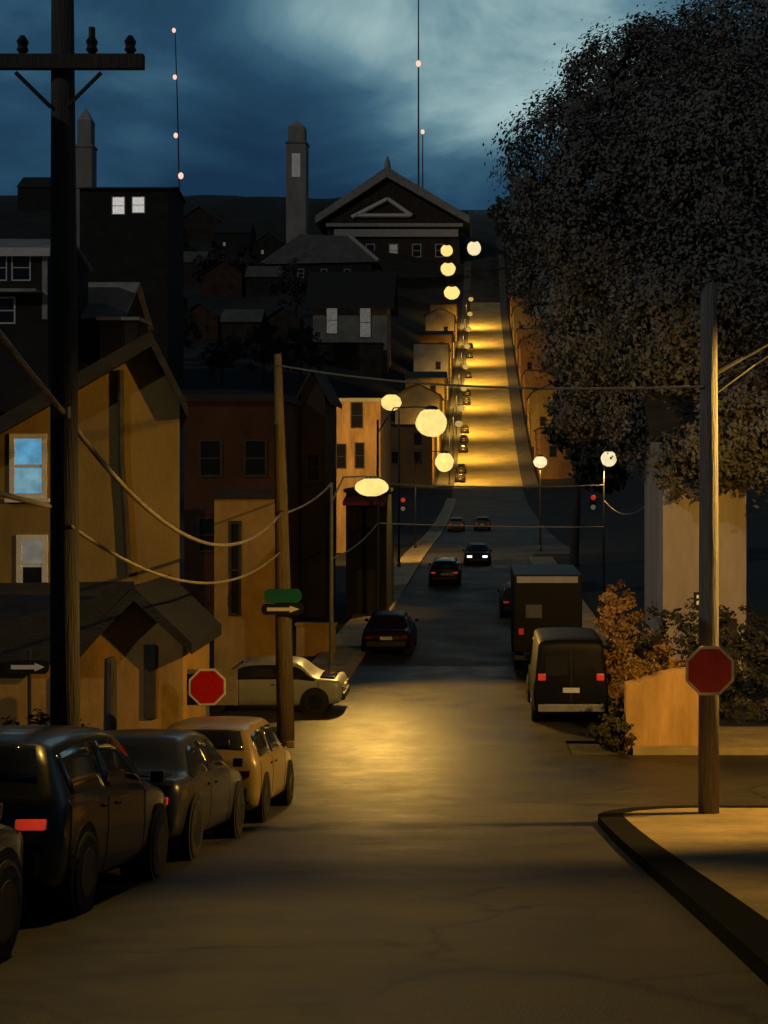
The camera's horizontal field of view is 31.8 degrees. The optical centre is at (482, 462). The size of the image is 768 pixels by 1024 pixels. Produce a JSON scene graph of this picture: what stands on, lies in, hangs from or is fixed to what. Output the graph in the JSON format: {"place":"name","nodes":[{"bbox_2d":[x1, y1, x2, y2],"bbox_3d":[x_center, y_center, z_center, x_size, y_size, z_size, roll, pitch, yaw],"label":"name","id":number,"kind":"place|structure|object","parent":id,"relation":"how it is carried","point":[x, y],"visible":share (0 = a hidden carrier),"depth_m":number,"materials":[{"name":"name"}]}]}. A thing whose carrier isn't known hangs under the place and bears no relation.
{"place":"outdoors","nodes":[
{"label":"outdoors","id":0,"kind":"place"},
{"bbox_2d":[209,706,303,726],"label":"side street","id":1,"kind":"structure","parent":0,"point":[268,714],"depth_m":37.57,"materials":[{"name":"asphalt"}]},
{"bbox_2d":[209,655,349,713],"bbox_3d":[-6.117,6.285,38.300,4.530,1.521,2.100,0,0,0],"label":"silver car","id":2,"kind":"object","parent":1,"relation":"on","point":[317,690],"visible":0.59,"depth_m":37.42,"materials":[{"name":"paint"}]},
{"bbox_2d":[311,498,453,671],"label":"sidewalk","id":3,"kind":"structure","parent":0,"point":[349,637],"depth_m":59.48,"materials":[{"name":"concrete"}]},
{"bbox_2d":[328,476,388,670],"bbox_3d":[-4.077,3.905,44.005,2.005,6.969,1.089,0,0,0],"label":"street lamp","id":4,"kind":"object","parent":3,"relation":"on","point":[371,486],"visible":0.94,"depth_m":43.93,"materials":[{"name":"grey metal"}]},
{"bbox_2d":[381,392,401,566],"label":"street lamp","id":5,"kind":"object","parent":3,"relation":"on","point":[390,401],"visible":0.93,"depth_m":89.92,"materials":[{"name":"metal"}]},
{"bbox_2d":[376,405,446,476],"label":"street lamp","id":6,"kind":"object","parent":3,"relation":"on","point":[431,420],"visible":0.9,"depth_m":65.57,"materials":[{"name":"glass"}]},
{"bbox_2d":[414,450,453,547],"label":"street lamp","id":7,"kind":"object","parent":3,"relation":"on","point":[444,460],"visible":0.96,"depth_m":111.70,"materials":[{"name":"metal"}]},
{"bbox_2d":[0,741,767,1023],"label":"road","id":8,"kind":"structure","parent":0,"point":[432,882],"depth_m":10.70,"materials":[{"name":"asphalt"}]},
{"bbox_2d":[0,803,22,962],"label":"parked car","id":9,"kind":"object","parent":8,"relation":"on","point":[11,868],"visible":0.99,"depth_m":9.12,"materials":[{"name":"black paint"}]},
{"bbox_2d":[0,725,167,915],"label":"parked car","id":10,"kind":"object","parent":8,"relation":"on","point":[83,808],"visible":0.94,"depth_m":11.32,"materials":[{"name":"black paint"}]},
{"bbox_2d":[107,729,244,859],"bbox_3d":[-4.300,4.195,17.288,2.100,1.521,4.530,0,-10,0],"label":"parked car","id":11,"kind":"object","parent":8,"relation":"on","point":[201,787],"visible":0.43,"depth_m":16.33,"materials":[{"name":"grey paint"}]},
{"bbox_2d":[189,669,225,715],"bbox_3d":[-5.226,5.159,25.528,0.693,2.500,0.064,0,0,-6],"label":"stop sign","id":12,"kind":"object","parent":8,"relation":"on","point":[207,687],"visible":0.86,"depth_m":25.50,"materials":[{"name":"red metal"}]},
{"bbox_2d":[187,669,236,704],"bbox_3d":[-5.148,4.274,25.578,0.960,0.686,0.015,0,0,0],"label":"sign board","id":13,"kind":"object","parent":12,"relation":"attached to","point":[230,677],"visible":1,"depth_m":25.57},
{"bbox_2d":[167,716,294,821],"bbox_3d":[-4.250,4.973,22.110,2.060,1.591,4.180,0,-9,0],"label":"parked car","id":14,"kind":"object","parent":8,"relation":"on","point":[266,771],"visible":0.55,"depth_m":20.69,"materials":[{"name":"beige paint"}]},
{"bbox_2d":[0,195,767,754],"bbox_3d":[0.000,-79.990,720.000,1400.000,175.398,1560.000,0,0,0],"label":"ground","id":15,"kind":"structure","parent":0,"point":[422,283],"depth_m":313.97,"materials":[{"name":"concrete"}]},
{"bbox_2d":[5,649,48,724],"bbox_3d":[-8.347,4.871,24.684,0.814,2.860,0.181,0,0,0],"label":"direction sign","id":16,"kind":"object","parent":15,"relation":"on","point":[29,666],"visible":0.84,"depth_m":24.60,"materials":[{"name":"metal"}]},
{"bbox_2d":[17,177,50,209],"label":"hillside house","id":17,"kind":"structure","parent":15,"relation":"on","point":[34,193],"depth_m":728.00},
{"bbox_2d":[0,708,89,726],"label":"bush","id":18,"kind":"object","parent":15,"relation":"on","point":[41,719],"visible":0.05,"depth_m":23.71,"materials":[{"name":"green plant"}]},
{"bbox_2d":[0,239,92,415],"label":"clapboard house","id":19,"kind":"structure","parent":15,"relation":"on","point":[25,296],"depth_m":118.00,"materials":[{"name":"wood"}]},
{"bbox_2d":[0,297,15,323],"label":"window","id":20,"kind":"structure","parent":19,"relation":"in","point":[7,304],"depth_m":117.97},
{"bbox_2d":[11,256,30,280],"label":"window","id":21,"kind":"structure","parent":19,"relation":"in","point":[20,265],"depth_m":117.97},
{"bbox_2d":[0,0,144,725],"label":"utility pole","id":22,"kind":"object","parent":15,"relation":"on","point":[62,61],"visible":0.93,"depth_m":17.85,"materials":[{"name":"brown wood"}]},
{"bbox_2d":[0,329,65,414],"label":"overhead wire","id":23,"kind":"object","parent":22,"relation":"attached to","point":[6,343],"visible":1,"depth_m":15.14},
{"bbox_2d":[69,524,281,583],"bbox_3d":[-5.191,1.621,25.343,0.052,1.616,15.070,0,0,2],"label":"overhead wire","id":24,"kind":"object","parent":22,"relation":"attached to","point":[90,539],"visible":1,"depth_m":22.01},
{"bbox_2d":[76,108,97,248],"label":"stone tower","id":25,"kind":"structure","parent":15,"relation":"on","point":[86,161],"depth_m":327.95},
{"bbox_2d":[0,331,187,586],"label":"gabled house","id":26,"kind":"structure","parent":15,"relation":"on","point":[132,410],"depth_m":30.00,"materials":[{"name":"brown"}]},
{"bbox_2d":[4,434,49,501],"bbox_3d":[-10.138,0.112,29.940,0.988,1.528,0.160,0,0,0],"label":"window","id":27,"kind":"structure","parent":26,"relation":"in","point":[27,452],"depth_m":29.97,"materials":[{"name":"blue"}]},
{"bbox_2d":[16,535,47,582],"bbox_3d":[-10.050,2.260,29.970,0.693,1.314,0.100,0,0,0],"label":"window","id":28,"kind":"structure","parent":26,"relation":"in","point":[31,550],"depth_m":29.97,"materials":[{"name":"grey"}]},
{"bbox_2d":[103,656,116,730],"bbox_3d":[-7.326,5.160,26.400,0.285,2.709,0.266,0,0,0],"label":"gate post","id":29,"kind":"object","parent":15,"relation":"on","point":[110,693],"visible":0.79,"depth_m":26.30,"materials":[{"name":"grey wood"}]},
{"bbox_2d":[0,574,221,729],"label":"garage annex","id":30,"kind":"object","parent":15,"relation":"on","point":[155,637],"visible":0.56,"depth_m":27.30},
{"bbox_2d":[144,644,155,718],"bbox_3d":[-6.754,4.443,27.285,0.254,1.506,0.070,0,0,0],"label":"door","id":31,"kind":"structure","parent":30,"relation":"in","point":[149,649],"depth_m":27.25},
{"bbox_2d":[80,282,153,365],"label":"cottage","id":32,"kind":"structure","parent":15,"relation":"on","point":[116,299],"depth_m":129.70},
{"bbox_2d":[96,317,150,358],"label":"lean to","id":33,"kind":"object","parent":15,"relation":"on","point":[116,333],"visible":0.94,"depth_m":123.00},
{"bbox_2d":[76,187,186,383],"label":"apartment block","id":34,"kind":"structure","parent":15,"relation":"on","point":[131,234],"depth_m":300.00,"materials":[{"name":"grey"}]},
{"bbox_2d":[184,310,202,347],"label":"hillside tree","id":35,"kind":"object","parent":15,"relation":"on","point":[195,330],"visible":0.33,"depth_m":334.90,"materials":[{"name":"green plant"}]},
{"bbox_2d":[184,251,209,282],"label":"hillside house","id":36,"kind":"structure","parent":15,"relation":"on","point":[189,257],"depth_m":579.00,"materials":[{"name":"stone"}]},
{"bbox_2d":[184,206,221,240],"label":"hillside house","id":37,"kind":"structure","parent":15,"relation":"on","point":[199,223],"depth_m":657.00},
{"bbox_2d":[184,303,221,339],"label":"hillside house","id":38,"kind":"structure","parent":15,"relation":"on","point":[207,320],"depth_m":405.00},
{"bbox_2d":[190,240,235,282],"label":"hillside tree","id":39,"kind":"object","parent":15,"relation":"on","point":[202,262],"visible":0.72,"depth_m":536.53,"materials":[{"name":"green plant"}]},
{"bbox_2d":[201,261,245,296],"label":"hillside house","id":40,"kind":"structure","parent":15,"relation":"on","point":[221,278],"depth_m":525.00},
{"bbox_2d":[196,335,250,384],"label":"hillside tree","id":41,"kind":"object","parent":15,"relation":"on","point":[218,359],"visible":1,"depth_m":316.77,"materials":[{"name":"green plant"}]},
{"bbox_2d":[212,223,256,252],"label":"hillside house","id":42,"kind":"structure","parent":15,"relation":"on","point":[234,237],"depth_m":628.00,"materials":[{"name":"grey"}]},
{"bbox_2d":[220,309,265,341],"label":"hillside house","id":43,"kind":"structure","parent":15,"relation":"on","point":[239,323],"depth_m":400.00,"materials":[{"name":"stone"}]},
{"bbox_2d":[183,394,303,622],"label":"brick house","id":44,"kind":"structure","parent":15,"relation":"on","point":[229,441],"depth_m":57.00,"materials":[{"name":"brick"}]},
{"bbox_2d":[197,517,213,551],"bbox_3d":[-11.633,3.044,56.970,0.900,1.500,0.100,0,0,0],"label":"window","id":45,"kind":"structure","parent":44,"relation":"in","point":[205,525],"depth_m":56.99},
{"bbox_2d":[199,439,222,476],"bbox_3d":[-11.533,-0.206,56.970,1.000,1.600,0.100,0,0,0],"label":"window","id":46,"kind":"structure","parent":44,"relation":"in","point":[210,450],"depth_m":56.99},
{"bbox_2d":[243,439,266,476],"bbox_3d":[-9.633,-0.206,56.970,1.000,1.600,0.100,0,0,0],"label":"window","id":47,"kind":"structure","parent":44,"relation":"in","point":[254,450],"depth_m":56.99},
{"bbox_2d":[233,247,264,275],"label":"hillside tree","id":48,"kind":"object","parent":15,"relation":"on","point":[241,266],"visible":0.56,"depth_m":539.44,"materials":[{"name":"green plant"}]},
{"bbox_2d":[211,489,290,668],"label":"stucco shed","id":49,"kind":"structure","parent":15,"relation":"on","point":[248,627],"depth_m":46.00,"materials":[{"name":"paint"}]},
{"bbox_2d":[229,521,240,615],"bbox_3d":[-8.470,3.609,45.970,0.420,3.252,0.100,0,0,0],"label":"window","id":50,"kind":"structure","parent":49,"relation":"in","point":[234,526],"depth_m":45.97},
{"bbox_2d":[239,323,288,384],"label":"hillside tree","id":51,"kind":"object","parent":15,"relation":"on","point":[266,341],"visible":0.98,"depth_m":328.56,"materials":[{"name":"green plant"}]},
{"bbox_2d":[244,266,286,296],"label":"hillside house","id":52,"kind":"structure","parent":15,"relation":"on","point":[260,280],"depth_m":525.00,"materials":[{"name":"stone"}]},
{"bbox_2d":[252,232,284,260],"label":"hillside house","id":53,"kind":"structure","parent":15,"relation":"on","point":[266,245],"depth_m":614.00,"materials":[{"name":"stone"}]},
{"bbox_2d":[263,306,304,338],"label":"hillside house","id":54,"kind":"structure","parent":15,"relation":"on","point":[284,319],"depth_m":403.00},
{"bbox_2d":[274,354,294,741],"bbox_3d":[-4.862,2.280,33.000,0.515,9.913,0.440,0,0,0],"label":"utility pole","id":55,"kind":"object","parent":15,"relation":"on","point":[284,682],"visible":0.85,"depth_m":32.86,"materials":[{"name":"brown wood"}]},
{"bbox_2d":[78,428,283,546],"bbox_3d":[-5.215,0.510,25.301,0.072,2.413,15.125,0,0,2],"label":"overhead wire","id":56,"kind":"object","parent":55,"relation":"attached to","point":[105,465],"visible":0.98,"depth_m":21.78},
{"bbox_2d":[261,604,303,614],"bbox_3d":[-4.867,3.560,32.717,1.036,0.270,0.106,0,0,0],"label":"direction sign","id":57,"kind":"object","parent":55,"relation":"attached to","point":[282,609],"visible":1,"depth_m":32.67,"materials":[{"name":"metal"}]},
{"bbox_2d":[264,589,301,602],"bbox_3d":[-4.855,3.233,32.720,0.924,0.338,0.100,0,0,0],"label":"street sign","id":58,"kind":"object","parent":55,"relation":"attached to","point":[282,595],"visible":1,"depth_m":32.67,"materials":[{"name":"metal"}]},
{"bbox_2d":[278,365,704,389],"bbox_3d":[-0.797,-1.780,26.736,0.044,1.262,14.909,0,0,-34],"label":"overhead wire","id":59,"kind":"object","parent":55,"relation":"attached to","point":[588,388],"visible":1,"depth_m":24.45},
{"bbox_2d":[268,257,308,316],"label":"hillside tree","id":60,"kind":"object","parent":15,"relation":"on","point":[298,285],"visible":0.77,"depth_m":452.64,"materials":[{"name":"green plant"}]},
{"bbox_2d":[285,120,309,243],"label":"stone tower","id":61,"kind":"structure","parent":15,"relation":"on","point":[297,183],"depth_m":555.85,"materials":[{"name":"grey"}]},
{"bbox_2d":[282,325,334,383],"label":"hillside tree","id":62,"kind":"object","parent":15,"relation":"on","point":[296,335],"visible":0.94,"depth_m":343.68,"materials":[{"name":"green plant"}]},
{"bbox_2d":[295,622,337,655],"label":"garden wall","id":63,"kind":"structure","parent":15,"relation":"on","point":[312,638],"depth_m":50.00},
{"bbox_2d":[295,366,341,617],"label":"narrow rowhouse","id":64,"kind":"structure","parent":15,"relation":"on","point":[317,394],"depth_m":63.00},
{"bbox_2d":[305,452,320,481],"bbox_3d":[-7.943,0.198,62.970,0.700,1.400,0.100,0,0,0],"label":"window","id":65,"kind":"structure","parent":64,"relation":"in","point":[312,459],"depth_m":62.99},
{"bbox_2d":[257,234,382,289],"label":"hip roof hall","id":66,"kind":"structure","parent":15,"relation":"on","point":[329,253],"depth_m":542.43,"materials":[{"name":"stone"}]},
{"bbox_2d":[310,342,384,377],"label":"garden block","id":67,"kind":"structure","parent":15,"relation":"on","point":[366,357],"depth_m":385.00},
{"bbox_2d":[304,272,398,372],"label":"grey mansion","id":68,"kind":"structure","parent":15,"relation":"on","point":[354,306],"depth_m":395.00,"materials":[{"name":"grey"}]},
{"bbox_2d":[359,308,370,337],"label":"window","id":69,"kind":"structure","parent":68,"relation":"in","point":[364,313],"depth_m":395.03,"materials":[{"name":"grey"}]},
{"bbox_2d":[336,398,390,552],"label":"townhouse","id":70,"kind":"structure","parent":15,"relation":"on","point":[356,444],"depth_m":108.00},
{"bbox_2d":[343,487,395,617],"bbox_3d":[-5.450,4.454,64.800,2.109,6.488,6.600,0,0,0],"label":"kiosk","id":71,"kind":"object","parent":15,"relation":"on","point":[361,562],"visible":0.73,"depth_m":63.00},
{"bbox_2d":[357,569,375,613],"bbox_3d":[-5.450,6.098,62.985,0.900,2.200,0.070,0,0,0],"label":"door","id":72,"kind":"structure","parent":71,"relation":"in","point":[366,578],"depth_m":62.95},
{"bbox_2d":[315,156,469,263],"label":"pediment hall","id":73,"kind":"structure","parent":15,"relation":"on","point":[387,208],"depth_m":642.00,"materials":[{"name":"brown"}]},
{"bbox_2d":[341,498,455,678],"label":"kerb","id":74,"kind":"structure","parent":15,"relation":"on","point":[352,664],"depth_m":75.06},
{"bbox_2d":[391,424,436,484],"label":"row house","id":75,"kind":"structure","parent":15,"relation":"on","point":[415,443],"depth_m":252.00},
{"bbox_2d":[395,384,443,455],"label":"row house","id":76,"kind":"structure","parent":15,"relation":"on","point":[417,395],"depth_m":291.00,"materials":[{"name":"paint"}]},
{"bbox_2d":[404,371,447,416],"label":"row house","id":77,"kind":"structure","parent":15,"relation":"on","point":[430,376],"depth_m":330.00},
{"bbox_2d":[413,343,450,399],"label":"row house","id":78,"kind":"structure","parent":15,"relation":"on","point":[431,356],"depth_m":369.00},
{"bbox_2d":[419,331,454,376],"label":"row house","id":79,"kind":"structure","parent":15,"relation":"on","point":[436,336],"depth_m":408.00,"materials":[{"name":"paint"}]},
{"bbox_2d":[424,308,456,357],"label":"row house","id":80,"kind":"structure","parent":15,"relation":"on","point":[439,319],"depth_m":447.00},
{"bbox_2d":[511,303,539,344],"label":"row house","id":81,"kind":"structure","parent":15,"relation":"on","point":[517,313],"depth_m":477.00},
{"bbox_2d":[517,332,551,385],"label":"row house","id":82,"kind":"structure","parent":15,"relation":"on","point":[526,361],"depth_m":391.00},
{"bbox_2d":[522,370,559,414],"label":"row house","id":83,"kind":"structure","parent":15,"relation":"on","point":[528,376],"depth_m":348.00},
{"bbox_2d":[526,383,559,446],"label":"row house","id":84,"kind":"structure","parent":15,"relation":"on","point":[537,401],"depth_m":305.00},
{"bbox_2d":[533,427,574,478],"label":"row house","id":85,"kind":"structure","parent":15,"relation":"on","point":[557,466],"depth_m":262.00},
{"bbox_2d":[541,299,643,566],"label":"broadleaf tree","id":86,"kind":"object","parent":15,"relation":"on","point":[586,463],"visible":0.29,"depth_m":89.60,"materials":[{"name":"green plant"}]},
{"bbox_2d":[601,449,616,623],"bbox_3d":[5.646,3.446,59.994,0.704,8.108,0.708,0,0,0],"label":"street lamp","id":87,"kind":"object","parent":15,"relation":"on","point":[606,460],"visible":0.9,"depth_m":59.95,"materials":[{"name":"metal"}]},
{"bbox_2d":[587,707,639,754],"bbox_3d":[3.226,6.443,31.599,1.516,1.348,1.187,0,0,0],"label":"corner bush","id":88,"kind":"object","parent":15,"relation":"on","point":[611,725],"visible":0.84,"depth_m":31.38,"materials":[{"name":"green plant"}]},
{"bbox_2d":[482,0,767,508],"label":"broadleaf tree","id":89,"kind":"object","parent":15,"relation":"on","point":[654,158],"visible":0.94,"depth_m":46.40,"materials":[{"name":"green plant"}]},
{"bbox_2d":[590,579,672,708],"bbox_3d":[4.216,5.263,37.593,2.378,4.014,2.080,0,0,-28],"label":"lit bush","id":90,"kind":"object","parent":15,"relation":"on","point":[619,637],"visible":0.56,"depth_m":37.14,"materials":[{"name":"orange plant"}]},
{"bbox_2d":[622,642,684,711],"bbox_3d":[4.352,5.618,32.442,1.922,2.582,1.314,0,0,0],"label":"lit bush","id":91,"kind":"object","parent":15,"relation":"on","point":[632,673],"visible":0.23,"depth_m":32.43,"materials":[{"name":"brown plant"}]},
{"bbox_2d":[624,667,698,753],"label":"garden wall","id":92,"kind":"structure","parent":15,"relation":"on","point":[661,707],"depth_m":31.40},
{"bbox_2d":[598,805,767,985],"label":"kerb","id":93,"kind":"structure","parent":15,"relation":"on","point":[738,928],"depth_m":11.67,"materials":[{"name":"concrete"}]},
{"bbox_2d":[629,367,760,677],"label":"stucco house","id":94,"kind":"structure","parent":15,"relation":"on","point":[671,555],"depth_m":44.00,"materials":[{"name":"paint"}]},
{"bbox_2d":[632,597,767,723],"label":"hedge","id":95,"kind":"object","parent":15,"relation":"on","point":[740,648],"visible":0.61,"depth_m":36.40,"materials":[{"name":"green plant"}]},
{"bbox_2d":[0,0,767,209],"label":"sky","id":96,"kind":"structure","parent":0,"point":[346,70],"materials":[{"name":"blue"}]},
{"bbox_2d":[358,554,534,665],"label":"road","id":97,"kind":"structure","parent":0,"point":[463,624],"depth_m":62.12,"materials":[{"name":"asphalt"}]},
{"bbox_2d":[361,610,418,654],"bbox_3d":[-3.550,6.445,51.700,2.100,1.521,4.530,0,0,0],"label":"parked car","id":98,"kind":"object","parent":97,"relation":"on","point":[390,629],"visible":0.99,"depth_m":49.92,"materials":[{"name":"black paint"}]},
{"bbox_2d":[429,557,462,584],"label":"hatchback","id":99,"kind":"object","parent":97,"relation":"on","point":[445,569],"visible":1,"depth_m":78.10,"materials":[{"name":"paint"}]},
{"bbox_2d":[462,542,491,564],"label":"oncoming car","id":100,"kind":"object","parent":97,"relation":"on","point":[477,552],"visible":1,"depth_m":93.03,"materials":[{"name":"paint"}]},
{"bbox_2d":[497,582,510,617],"bbox_3d":[1.750,6.446,64.019,2.060,1.591,4.180,0,0,0],"label":"parked car","id":101,"kind":"object","parent":97,"relation":"on","point":[505,602],"visible":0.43,"depth_m":62.16,"materials":[{"name":"paint"}]},
{"bbox_2d":[436,210,472,487],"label":"sidewalk","id":102,"kind":"structure","parent":0,"point":[443,478],"depth_m":407.99,"materials":[{"name":"concrete"}]},
{"bbox_2d":[294,666,621,740],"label":"road","id":103,"kind":"structure","parent":0,"point":[435,703],"depth_m":37.57,"materials":[{"name":"asphalt"}]},
{"bbox_2d":[511,565,581,669],"bbox_3d":[2.200,5.426,48.190,2.300,3.350,6.620,0,0,0],"label":"box truck","id":104,"kind":"object","parent":103,"relation":"on","point":[546,596],"visible":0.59,"depth_m":45.00,"materials":[{"name":"paint"}]},
{"bbox_2d":[524,627,608,720],"bbox_3d":[2.350,5.864,38.018,2.260,2.359,5.130,0,-1,0],"label":"van","id":105,"kind":"object","parent":103,"relation":"on","point":[566,673],"visible":0.99,"depth_m":35.53,"materials":[{"name":"black paint"}]},
{"bbox_2d":[470,211,499,301],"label":"road","id":106,"kind":"structure","parent":0,"point":[484,281],"depth_m":644.25,"materials":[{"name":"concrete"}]},
{"bbox_2d":[454,302,522,487],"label":"road","id":107,"kind":"structure","parent":0,"point":[490,458],"depth_m":350.88,"materials":[{"name":"asphalt"}]},
{"bbox_2d":[427,488,569,553],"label":"road","id":108,"kind":"structure","parent":0,"point":[504,506],"depth_m":156.36,"materials":[{"name":"asphalt"}]},
{"bbox_2d":[495,212,538,485],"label":"sidewalk","id":109,"kind":"structure","parent":0,"point":[527,473],"depth_m":373.59,"materials":[{"name":"concrete"}]},
{"bbox_2d":[533,557,697,754],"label":"sidewalk","id":110,"kind":"structure","parent":0,"point":[587,614],"depth_m":42.21,"materials":[{"name":"concrete"}]},
{"bbox_2d":[571,755,767,810],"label":"crossroad","id":111,"kind":"structure","parent":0,"point":[613,782],"depth_m":27.10,"materials":[{"name":"concrete"}]},
{"bbox_2d":[623,808,767,919],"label":"sidewalk","id":112,"kind":"structure","parent":0,"point":[726,849],"depth_m":16.41,"materials":[{"name":"concrete"}]},
{"bbox_2d":[698,282,767,813],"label":"utility pole","id":113,"kind":"object","parent":112,"relation":"on","point":[708,752],"visible":0.86,"depth_m":20.58,"materials":[{"name":"brown wood"}]},
{"bbox_2d":[685,646,733,694],"bbox_3d":[3.470,3.171,20.493,0.748,0.748,0.034,0,0,-3],"label":"stop sign","id":114,"kind":"object","parent":113,"relation":"attached to","point":[709,670],"visible":1,"depth_m":20.48,"materials":[{"name":"red metal"}]},
{"bbox_2d":[719,726,767,754],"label":"sidewalk","id":115,"kind":"structure","parent":0,"point":[743,740],"depth_m":32.20,"materials":[{"name":"concrete"}]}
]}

